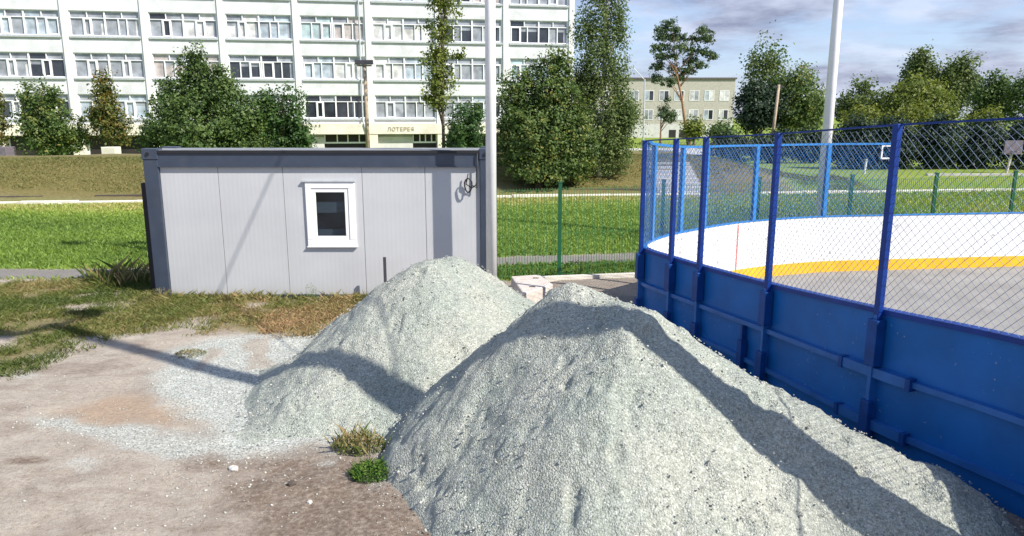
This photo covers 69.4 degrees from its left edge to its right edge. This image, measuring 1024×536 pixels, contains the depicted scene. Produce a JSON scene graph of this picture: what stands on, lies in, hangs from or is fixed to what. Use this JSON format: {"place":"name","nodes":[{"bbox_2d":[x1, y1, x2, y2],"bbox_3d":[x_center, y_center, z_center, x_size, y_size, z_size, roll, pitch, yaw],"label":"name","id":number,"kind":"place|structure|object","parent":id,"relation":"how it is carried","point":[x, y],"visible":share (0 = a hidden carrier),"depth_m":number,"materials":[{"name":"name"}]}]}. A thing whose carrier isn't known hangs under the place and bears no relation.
{"place":"outdoors","nodes":[
{"label":"outdoors","id":0,"kind":"place"},
{"bbox_2d":[0,272,368,380],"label":"weedy grass","id":1,"kind":"structure","parent":0,"point":[11,301],"depth_m":12.18,"materials":[{"name":"plant"}]},
{"bbox_2d":[0,118,1023,535],"bbox_3d":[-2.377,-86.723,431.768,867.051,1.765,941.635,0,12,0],"label":"ground","id":2,"kind":"structure","parent":0,"point":[98,388],"depth_m":7.67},
{"bbox_2d":[0,88,14,145],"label":"leafy tree","id":3,"kind":"object","parent":2,"relation":"on","point":[3,125],"visible":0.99,"depth_m":49.35,"materials":[{"name":"green plant"}]},
{"bbox_2d":[0,146,15,155],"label":"utility box","id":4,"kind":"object","parent":2,"relation":"on","point":[6,150],"visible":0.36,"depth_m":48.33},
{"bbox_2d":[9,73,97,155],"bbox_3d":[-30.639,-9.830,49.372,5.426,6.101,3.689,0,12,0],"label":"leafy tree","id":5,"kind":"object","parent":2,"relation":"on","point":[47,133],"visible":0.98,"depth_m":48.74,"materials":[{"name":"green plant"}]},
{"bbox_2d":[80,68,139,147],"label":"leafy tree","id":6,"kind":"object","parent":2,"relation":"on","point":[103,116],"visible":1,"depth_m":48.54,"materials":[{"name":"green plant"}]},
{"bbox_2d":[101,147,120,153],"bbox_3d":[-26.250,-7.219,48.545,0.900,1.450,0.800,0,12,0],"label":"utility box","id":7,"kind":"object","parent":2,"relation":"on","point":[110,150],"visible":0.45,"depth_m":48.07,"materials":[{"name":"beige paint"}]},
{"bbox_2d":[72,254,150,288],"bbox_3d":[-7.491,0.063,14.385,1.778,0.534,1.478,8,14,36],"label":"weed tuft","id":8,"kind":"object","parent":2,"relation":"on","point":[124,270],"visible":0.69,"depth_m":14.19,"materials":[{"name":"green plant"}]},
{"bbox_2d":[142,287,175,299],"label":"weed tuft","id":9,"kind":"object","parent":2,"relation":"on","point":[156,293],"visible":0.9,"depth_m":13.05,"materials":[{"name":"green plant"}]},
{"bbox_2d":[173,348,205,357],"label":"weed tuft","id":10,"kind":"object","parent":2,"relation":"on","point":[194,350],"visible":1,"depth_m":10.09,"materials":[{"name":"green plant"}]},
{"bbox_2d":[132,39,273,151],"bbox_3d":[-18.455,-9.702,43.680,8.448,7.390,5.800,0,12,0],"label":"leafy tree","id":11,"kind":"object","parent":2,"relation":"on","point":[227,123],"visible":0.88,"depth_m":43.25,"materials":[{"name":"green plant"}]},
{"bbox_2d":[229,465,237,471],"bbox_3d":[-2.591,1.867,6.872,0.084,0.052,0.115,-7,14,-31],"label":"stone","id":12,"kind":"object","parent":2,"relation":"on","point":[232,468],"visible":1,"depth_m":6.84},
{"bbox_2d":[245,80,319,147],"bbox_3d":[-14.316,-8.848,45.437,5.087,5.125,3.527,0,12,0],"label":"leafy tree","id":13,"kind":"object","parent":2,"relation":"on","point":[283,130],"visible":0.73,"depth_m":44.77,"materials":[{"name":"green plant"}]},
{"bbox_2d":[0,0,574,155],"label":"panel building","id":14,"kind":"structure","parent":2,"relation":"on","point":[314,47],"depth_m":62.93,"materials":[{"name":"white paint"}]},
{"bbox_2d":[0,9,61,36],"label":"window","id":15,"kind":"structure","parent":14,"relation":"in","point":[12,21],"depth_m":59.19,"materials":[{"name":"grey metal"}]},
{"bbox_2d":[0,52,66,78],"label":"window","id":16,"kind":"structure","parent":14,"relation":"in","point":[12,66],"depth_m":59.83,"materials":[{"name":"white plastic"}]},
{"bbox_2d":[1,94,69,119],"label":"window","id":17,"kind":"structure","parent":14,"relation":"in","point":[8,99],"depth_m":60.21,"materials":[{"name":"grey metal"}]},
{"bbox_2d":[68,10,140,38],"bbox_3d":[-33.059,-19.758,60.049,5.380,2.120,0.380,-2,12,-10],"label":"window","id":18,"kind":"structure","parent":14,"relation":"in","point":[85,24],"depth_m":60.14,"materials":[{"name":"white plastic"}]},
{"bbox_2d":[73,53,144,79],"bbox_3d":[-33.059,-16.555,60.712,5.380,2.120,0.380,-2,12,-10],"label":"window","id":19,"kind":"structure","parent":14,"relation":"in","point":[129,66],"depth_m":60.82,"materials":[{"name":"grey metal"}]},
{"bbox_2d":[78,94,148,119],"bbox_3d":[-33.059,-13.344,61.377,5.380,2.120,0.380,-2,12,-10],"label":"window","id":20,"kind":"structure","parent":14,"relation":"in","point":[132,103],"depth_m":61.64,"materials":[{"name":"grey metal"}]},
{"bbox_2d":[148,12,217,39],"bbox_3d":[-27.150,-19.969,61.069,5.380,2.120,0.380,-2,12,-10],"label":"window","id":21,"kind":"structure","parent":14,"relation":"in","point":[187,26],"depth_m":61.17,"materials":[{"name":"white plastic"}]},
{"bbox_2d":[152,54,220,79],"bbox_3d":[-27.150,-16.767,61.732,5.380,2.120,0.380,-2,12,-10],"label":"window","id":22,"kind":"structure","parent":14,"relation":"in","point":[162,63],"depth_m":61.59,"materials":[{"name":"grey metal"}]},
{"bbox_2d":[225,14,292,40],"bbox_3d":[-21.241,-20.180,62.089,5.380,2.120,0.380,-2,12,-10],"label":"window","id":23,"kind":"structure","parent":14,"relation":"in","point":[248,27],"depth_m":62.18,"materials":[{"name":"grey metal"}]},
{"bbox_2d":[228,55,294,80],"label":"window","id":24,"kind":"structure","parent":14,"relation":"in","point":[250,67],"depth_m":62.85,"materials":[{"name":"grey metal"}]},
{"bbox_2d":[236,95,295,117],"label":"window","id":25,"kind":"structure","parent":14,"relation":"in","point":[245,95],"depth_m":63.53,"materials":[{"name":"grey metal"}]},
{"bbox_2d":[298,0,362,2],"bbox_3d":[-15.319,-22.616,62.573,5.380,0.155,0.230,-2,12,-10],"label":"window","id":26,"kind":"structure","parent":14,"relation":"in","point":[298,0],"depth_m":62.54,"materials":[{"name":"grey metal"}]},
{"bbox_2d":[300,15,364,41],"bbox_3d":[-15.332,-20.392,63.109,5.380,2.120,0.380,-2,12,-10],"label":"window","id":27,"kind":"structure","parent":14,"relation":"in","point":[314,28],"depth_m":63.18,"materials":[{"name":"grey metal"}]},
{"bbox_2d":[302,56,364,81],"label":"window","id":28,"kind":"structure","parent":14,"relation":"in","point":[315,68],"depth_m":63.83,"materials":[{"name":"grey metal"}]},
{"bbox_2d":[304,95,364,119],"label":"window","id":29,"kind":"structure","parent":14,"relation":"in","point":[321,107],"depth_m":64.52,"materials":[{"name":"white plastic"}]},
{"bbox_2d":[371,0,432,3],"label":"window","id":30,"kind":"structure","parent":14,"relation":"in","point":[372,1],"depth_m":63.63,"materials":[{"name":"white plastic"}]},
{"bbox_2d":[372,17,433,43],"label":"window","id":31,"kind":"structure","parent":14,"relation":"in","point":[398,30],"depth_m":64.17,"materials":[{"name":"white plastic"}]},
{"bbox_2d":[373,56,434,81],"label":"window","id":32,"kind":"structure","parent":14,"relation":"in","point":[386,69],"depth_m":64.83,"materials":[{"name":"white plastic"}]},
{"bbox_2d":[375,95,435,119],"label":"window","id":33,"kind":"structure","parent":14,"relation":"in","point":[387,107],"depth_m":65.50,"materials":[{"name":"white plastic"}]},
{"bbox_2d":[444,96,501,119],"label":"window","id":34,"kind":"structure","parent":14,"relation":"in","point":[481,99],"depth_m":66.39,"materials":[{"name":"white plastic"}]},
{"bbox_2d":[444,57,501,82],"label":"window","id":35,"kind":"structure","parent":14,"relation":"in","point":[469,69],"depth_m":65.90,"materials":[{"name":"glass"}]},
{"bbox_2d":[444,19,502,44],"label":"window","id":36,"kind":"structure","parent":14,"relation":"in","point":[473,30],"depth_m":65.25,"materials":[{"name":"white plastic"}]},
{"bbox_2d":[451,0,502,5],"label":"window","id":37,"kind":"structure","parent":14,"relation":"in","point":[465,2],"depth_m":64.71,"materials":[{"name":"white plastic"}]},
{"bbox_2d":[510,58,566,82],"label":"window","id":38,"kind":"structure","parent":14,"relation":"in","point":[520,63],"depth_m":66.63,"materials":[{"name":"white plastic"}]},
{"bbox_2d":[509,20,567,45],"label":"window","id":39,"kind":"structure","parent":14,"relation":"in","point":[522,32],"depth_m":66.27,"materials":[{"name":"white plastic"}]},
{"bbox_2d":[509,0,568,7],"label":"window","id":40,"kind":"structure","parent":14,"relation":"in","point":[522,3],"depth_m":65.71,"materials":[{"name":"white plastic"}]},
{"bbox_2d":[287,480,296,486],"bbox_3d":[-1.947,1.909,6.545,0.090,0.058,0.054,-10,15,-41],"label":"stone","id":41,"kind":"object","parent":2,"relation":"on","point":[291,483],"visible":1,"depth_m":6.53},
{"bbox_2d":[304,284,319,299],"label":"weed tuft","id":42,"kind":"object","parent":2,"relation":"on","point":[311,293],"visible":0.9,"depth_m":13.08,"materials":[{"name":"beige plant"}]},
{"bbox_2d":[141,146,485,297],"bbox_3d":[-3.425,-0.842,13.483,6.270,2.680,1.033,0,12,0],"label":"site cabin","id":43,"kind":"object","parent":2,"relation":"on","point":[284,220],"visible":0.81,"depth_m":13.06,"materials":[{"name":"grey metal"}]},
{"bbox_2d":[141,182,155,289],"bbox_3d":[-6.510,-0.613,13.634,0.100,1.970,0.750,0,12,0],"label":"door","id":44,"kind":"structure","parent":43,"relation":"in","point":[143,189],"depth_m":13.26,"materials":[{"name":"black metal"}]},
{"bbox_2d":[302,180,357,246],"bbox_3d":[-3.200,-0.965,13.091,0.920,1.180,0.200,0,12,0],"label":"window","id":45,"kind":"structure","parent":43,"relation":"in","point":[347,237],"depth_m":13.06,"materials":[{"name":"white plastic"}]},
{"bbox_2d":[0,188,640,196],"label":"gutter edging","id":46,"kind":"object","parent":2,"relation":"on","point":[628,189],"visible":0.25,"depth_m":28.42,"materials":[{"name":"concrete"}]},
{"bbox_2d":[323,417,391,456],"bbox_3d":[-1.531,1.681,7.271,0.602,0.221,0.572,-7,13,-29],"label":"weed tuft","id":47,"kind":"object","parent":2,"relation":"on","point":[359,436],"visible":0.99,"depth_m":7.23,"materials":[{"name":"green plant"}]},
{"bbox_2d":[355,39,373,147],"bbox_3d":[-9.640,-10.823,48.784,1.160,8.390,0.370,0,12,0],"label":"floodlight post","id":48,"kind":"object","parent":2,"relation":"on","point":[364,63],"visible":0.95,"depth_m":48.59,"materials":[{"name":"grey metal"}]},
{"bbox_2d":[346,453,396,483],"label":"weed tuft","id":49,"kind":"object","parent":2,"relation":"on","point":[373,467],"visible":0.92,"depth_m":6.67,"materials":[{"name":"green plant"}]},
{"bbox_2d":[231,256,535,444],"bbox_3d":[-1.210,0.729,9.217,5.060,1.577,5.412,0,12,0],"label":"gravel heap","id":50,"kind":"object","parent":2,"relation":"on","point":[475,328],"visible":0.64,"depth_m":8.38,"materials":[{"name":"gravel"}]},
{"bbox_2d":[383,257,386,281],"bbox_3d":[-2.215,0.192,12.928,0.050,0.780,0.040,0,12,0],"label":"stake","id":51,"kind":"object","parent":2,"relation":"on","point":[384,269],"visible":0.56,"depth_m":12.88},
{"bbox_2d":[0,153,880,193],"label":"bank grass","id":52,"kind":"structure","parent":2,"relation":"on","point":[113,158],"depth_m":30.76,"materials":[{"name":"plant"}]},
{"bbox_2d":[415,0,467,147],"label":"slim tree","id":53,"kind":"object","parent":2,"relation":"on","point":[438,86],"visible":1,"depth_m":46.19,"materials":[{"name":"green plant"}]},
{"bbox_2d":[0,195,904,280],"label":"lawn grass","id":54,"kind":"structure","parent":2,"relation":"on","point":[110,217],"depth_m":20.64,"materials":[{"name":"plant"}]},
{"bbox_2d":[439,96,485,147],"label":"bushy tree","id":55,"kind":"object","parent":2,"relation":"on","point":[467,130],"visible":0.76,"depth_m":45.60,"materials":[{"name":"green plant"}]},
{"bbox_2d":[485,0,496,276],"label":"lamp post","id":56,"kind":"object","parent":2,"relation":"on","point":[490,119],"visible":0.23,"depth_m":12.18,"materials":[{"name":"metal"}]},
{"bbox_2d":[0,188,1023,204],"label":"kerb","id":57,"kind":"structure","parent":2,"relation":"on","point":[136,201],"depth_m":29.16,"materials":[{"name":"concrete"}]},
{"bbox_2d":[511,275,552,302],"bbox_3d":[0.376,0.441,12.686,0.611,0.392,1.375,-2,12,-9],"label":"concrete block","id":58,"kind":"object","parent":2,"relation":"on","point":[534,288],"depth_m":12.48,"materials":[{"name":"concrete"}]},
{"bbox_2d":[496,43,605,188],"bbox_3d":[1.230,-6.002,29.891,4.734,6.017,3.614,5,13,23],"label":"bushy tree","id":59,"kind":"object","parent":2,"relation":"on","point":[550,144],"visible":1,"depth_m":29.54,"materials":[{"name":"green plant"}]},
{"bbox_2d":[542,272,634,281],"bbox_3d":[1.711,0.236,14.836,2.449,0.220,0.120,-2,12,-10],"label":"kerb strip","id":60,"kind":"object","parent":2,"relation":"on","point":[551,278],"visible":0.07,"depth_m":14.74,"materials":[{"name":"concrete"}]},
{"bbox_2d":[562,0,649,177],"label":"birch tree","id":61,"kind":"object","parent":2,"relation":"on","point":[617,115],"visible":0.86,"depth_m":30.84,"materials":[{"name":"green plant"}]},
{"bbox_2d":[630,66,644,139],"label":"street light","id":62,"kind":"object","parent":2,"relation":"on","point":[643,104],"visible":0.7,"depth_m":83.02,"materials":[{"name":"grey metal"}]},
{"bbox_2d":[574,77,736,137],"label":"school block","id":63,"kind":"structure","parent":2,"relation":"on","point":[709,100],"depth_m":115.14,"materials":[{"name":"paint"}]},
{"bbox_2d":[629,90,638,100],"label":"window","id":64,"kind":"structure","parent":63,"relation":"in","point":[636,93],"depth_m":114.90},
{"bbox_2d":[645,110,652,119],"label":"window","id":65,"kind":"structure","parent":63,"relation":"in","point":[649,113],"depth_m":115.49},
{"bbox_2d":[645,90,653,100],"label":"window","id":66,"kind":"structure","parent":63,"relation":"in","point":[649,94],"depth_m":114.93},
{"bbox_2d":[659,90,668,100],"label":"window","id":67,"kind":"structure","parent":63,"relation":"in","point":[662,93],"depth_m":114.90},
{"bbox_2d":[669,130,685,137],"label":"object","id":68,"kind":"structure","parent":63,"relation":"in","point":[672,133],"depth_m":116.03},
{"bbox_2d":[674,110,682,119],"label":"window","id":69,"kind":"structure","parent":63,"relation":"in","point":[680,117],"depth_m":115.55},
{"bbox_2d":[674,90,683,100],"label":"window","id":70,"kind":"structure","parent":63,"relation":"in","point":[676,98],"depth_m":114.93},
{"bbox_2d":[688,110,697,119],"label":"window","id":71,"kind":"structure","parent":63,"relation":"in","point":[690,111],"depth_m":115.49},
{"bbox_2d":[689,90,698,100],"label":"window","id":72,"kind":"structure","parent":63,"relation":"in","point":[694,94],"depth_m":114.93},
{"bbox_2d":[703,110,712,119],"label":"window","id":73,"kind":"structure","parent":63,"relation":"in","point":[708,114],"depth_m":115.52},
{"bbox_2d":[704,90,713,100],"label":"window","id":74,"kind":"structure","parent":63,"relation":"in","point":[709,94],"depth_m":114.93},
{"bbox_2d":[718,110,727,119],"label":"window","id":75,"kind":"structure","parent":63,"relation":"in","point":[722,113],"depth_m":115.49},
{"bbox_2d":[719,90,729,100],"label":"window","id":76,"kind":"structure","parent":63,"relation":"in","point":[724,94],"depth_m":114.93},
{"bbox_2d":[653,95,679,143],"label":"tree","id":77,"kind":"object","parent":2,"relation":"on","point":[669,117],"visible":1,"depth_m":89.98,"materials":[{"name":"green plant"}]},
{"bbox_2d":[649,162,699,192],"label":"concrete steps","id":78,"kind":"structure","parent":2,"relation":"on","point":[670,167],"depth_m":31.62,"materials":[{"name":"concrete"}]},
{"bbox_2d":[648,16,719,144],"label":"pine tree","id":79,"kind":"object","parent":2,"relation":"on","point":[675,35],"visible":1,"depth_m":86.63,"materials":[{"name":"green plant"}]},
{"bbox_2d":[675,112,710,144],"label":"bush","id":80,"kind":"object","parent":2,"relation":"on","point":[693,128],"visible":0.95,"depth_m":86.02,"materials":[{"name":"green plant"}]},
{"bbox_2d":[380,282,1020,535],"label":"gravel heap","id":81,"kind":"object","parent":2,"relation":"on","point":[607,456],"visible":0.98,"depth_m":5.81,"materials":[{"name":"gravel"}]},
{"bbox_2d":[701,117,738,144],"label":"bush","id":82,"kind":"object","parent":2,"relation":"on","point":[713,129],"visible":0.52,"depth_m":78.21,"materials":[{"name":"green plant"}]},
{"bbox_2d":[698,127,758,162],"bbox_3d":[14.985,-8.267,50.377,3.985,2.674,3.568,0,12,0],"label":"shrub","id":83,"kind":"object","parent":2,"relation":"on","point":[733,141],"visible":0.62,"depth_m":49.75,"materials":[{"name":"green plant"}]},
{"bbox_2d":[496,170,1023,277],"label":"fence","id":84,"kind":"object","parent":2,"relation":"on","point":[560,233],"visible":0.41,"depth_m":15.12,"materials":[{"name":"metal"}]},
{"bbox_2d":[729,75,799,160],"bbox_3d":[18.922,-11.179,55.773,4.975,6.559,5.352,0,12,0],"label":"leafy tree","id":85,"kind":"object","parent":2,"relation":"on","point":[755,101],"visible":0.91,"depth_m":55.17,"materials":[{"name":"green plant"}]},
{"bbox_2d":[736,20,794,137],"bbox_3d":[19.781,-13.854,58.223,4.157,10.831,3.761,4,13,21],"label":"birch tree","id":86,"kind":"object","parent":2,"relation":"on","point":[767,62],"visible":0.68,"depth_m":57.44,"materials":[{"name":"green plant"}]},
{"bbox_2d":[749,125,805,162],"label":"shrub","id":87,"kind":"object","parent":2,"relation":"on","point":[790,136],"visible":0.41,"depth_m":50.80,"materials":[{"name":"green plant"}]},
{"bbox_2d":[771,84,783,135],"bbox_3d":[18.418,-10.025,51.640,0.764,5.420,0.240,0,12,0],"label":"utility pole","id":88,"kind":"object","parent":2,"relation":"on","point":[778,87],"visible":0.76,"depth_m":51.33,"materials":[{"name":"wood"}]},
{"bbox_2d":[764,58,835,159],"bbox_3d":[21.774,-11.999,56.726,5.920,7.801,5.347,2,12,9],"label":"leafy tree","id":89,"kind":"object","parent":2,"relation":"on","point":[813,102],"visible":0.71,"depth_m":55.48,"materials":[{"name":"green plant"}]},
{"bbox_2d":[784,121,835,162],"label":"shrub","id":90,"kind":"object","parent":2,"relation":"on","point":[810,134],"visible":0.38,"depth_m":51.52,"materials":[{"name":"green plant"}]},
{"bbox_2d":[634,117,1023,518],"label":"hockey rink","id":91,"kind":"structure","parent":2,"relation":"on","point":[948,395],"depth_m":8.22,"materials":[{"name":"blue paint"}]},
{"bbox_2d":[815,0,843,215],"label":"lamp post","id":92,"kind":"object","parent":2,"relation":"on","point":[832,73],"visible":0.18,"depth_m":17.39,"materials":[{"name":"metal"}]},
{"bbox_2d":[834,71,887,129],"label":"leafy tree","id":93,"kind":"object","parent":2,"relation":"on","point":[846,101],"visible":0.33,"depth_m":63.66,"materials":[{"name":"green plant"}]},
{"bbox_2d":[831,111,891,168],"bbox_3d":[19.295,-7.090,41.425,3.703,3.348,3.175,0,12,0],"label":"shrub","id":94,"kind":"object","parent":2,"relation":"on","point":[860,122],"visible":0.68,"depth_m":41.06,"materials":[{"name":"green plant"}]},
{"bbox_2d":[837,99,893,139],"bbox_3d":[27.993,-11.004,58.917,5.136,4.976,4.475,11,16,43],"label":"bush","id":95,"kind":"object","parent":2,"relation":"on","point":[872,113],"visible":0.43,"depth_m":58.16,"materials":[{"name":"green plant"}]},
{"bbox_2d":[711,189,1023,217],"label":"lawn grass","id":96,"kind":"structure","parent":2,"relation":"on","point":[924,197],"depth_m":27.45,"materials":[{"name":"plant"}]},
{"bbox_2d":[861,112,934,168],"bbox_3d":[21.467,-7.045,41.363,3.956,3.244,3.397,-6,13,-27],"label":"shrub","id":97,"kind":"object","parent":2,"relation":"on","point":[905,138],"visible":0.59,"depth_m":40.83,"materials":[{"name":"green plant"}]},
{"bbox_2d":[879,99,937,135],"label":"bush","id":98,"kind":"object","parent":2,"relation":"on","point":[919,113],"visible":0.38,"depth_m":56.70,"materials":[{"name":"green plant"}]},
{"bbox_2d":[892,39,944,107],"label":"leafy tree","id":99,"kind":"object","parent":2,"relation":"on","point":[917,61],"visible":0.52,"depth_m":70.96,"materials":[{"name":"green plant"}]},
{"bbox_2d":[875,68,967,156],"bbox_3d":[33.494,-12.585,60.780,7.245,7.318,6.032,0,12,0],"label":"leafy tree","id":100,"kind":"object","parent":2,"relation":"on","point":[903,92],"visible":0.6,"depth_m":59.41,"materials":[{"name":"green plant"}]},
{"bbox_2d":[913,110,973,168],"bbox_3d":[23.919,-7.056,41.098,3.204,3.338,3.413,-6,13,-27],"label":"shrub","id":101,"kind":"object","parent":2,"relation":"on","point":[940,138],"visible":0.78,"depth_m":40.83,"materials":[{"name":"green plant"}]},
{"bbox_2d":[937,48,988,128],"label":"leafy tree","id":102,"kind":"object","parent":2,"relation":"on","point":[959,73],"visible":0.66,"depth_m":70.15,"materials":[{"name":"green plant"}]},
{"bbox_2d":[926,173,1023,175],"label":"wall","id":103,"kind":"structure","parent":2,"relation":"on","point":[983,174],"depth_m":36.72,"materials":[{"name":"grey concrete"}]},
{"bbox_2d":[950,112,1013,168],"bbox_3d":[25.966,-7.070,41.471,3.469,3.243,3.456,0,12,0],"label":"shrub","id":104,"kind":"object","parent":2,"relation":"on","point":[977,151],"visible":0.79,"depth_m":40.90,"materials":[{"name":"green plant"}]},
{"bbox_2d":[961,104,1008,130],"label":"bush","id":105,"kind":"object","parent":2,"relation":"on","point":[990,112],"visible":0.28,"depth_m":57.36,"materials":[{"name":"green plant"}]},
{"bbox_2d":[962,65,1023,126],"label":"leafy tree","id":106,"kind":"object","parent":2,"relation":"on","point":[988,94],"visible":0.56,"depth_m":65.72,"materials":[{"name":"green plant"}]},
{"bbox_2d":[986,113,1023,168],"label":"shrub","id":107,"kind":"object","parent":2,"relation":"on","point":[1015,136],"visible":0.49,"depth_m":41.05,"materials":[{"name":"green plant"}]},
{"bbox_2d":[999,68,1023,125],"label":"leafy tree","id":108,"kind":"object","parent":2,"relation":"on","point":[1016,93],"visible":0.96,"depth_m":62.86,"materials":[{"name":"green plant"}]},
{"bbox_2d":[1003,140,1023,172],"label":"basketball hoop","id":109,"kind":"object","parent":2,"relation":"on","point":[1014,147],"visible":0.88,"depth_m":37.85,"materials":[{"name":"metal"}]},
{"bbox_2d":[1,254,1023,535],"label":"loose gravel","id":110,"kind":"structure","parent":0,"point":[235,344],"depth_m":7.13,"materials":[{"name":"gravel"}]},
{"bbox_2d":[627,148,740,154],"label":"road","id":111,"kind":"structure","parent":0,"point":[671,149],"depth_m":73.89,"materials":[{"name":"asphalt"}]},
{"bbox_2d":[574,0,1023,118],"label":"sky","id":112,"kind":"structure","parent":0,"point":[875,34],"materials":[{"name":"blue"}]},
{"bbox_2d":[759,266,1023,335],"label":"rink floor","id":113,"kind":"structure","parent":0,"point":[1013,272],"depth_m":13.56,"materials":[{"name":"grey concrete"}]}
]}

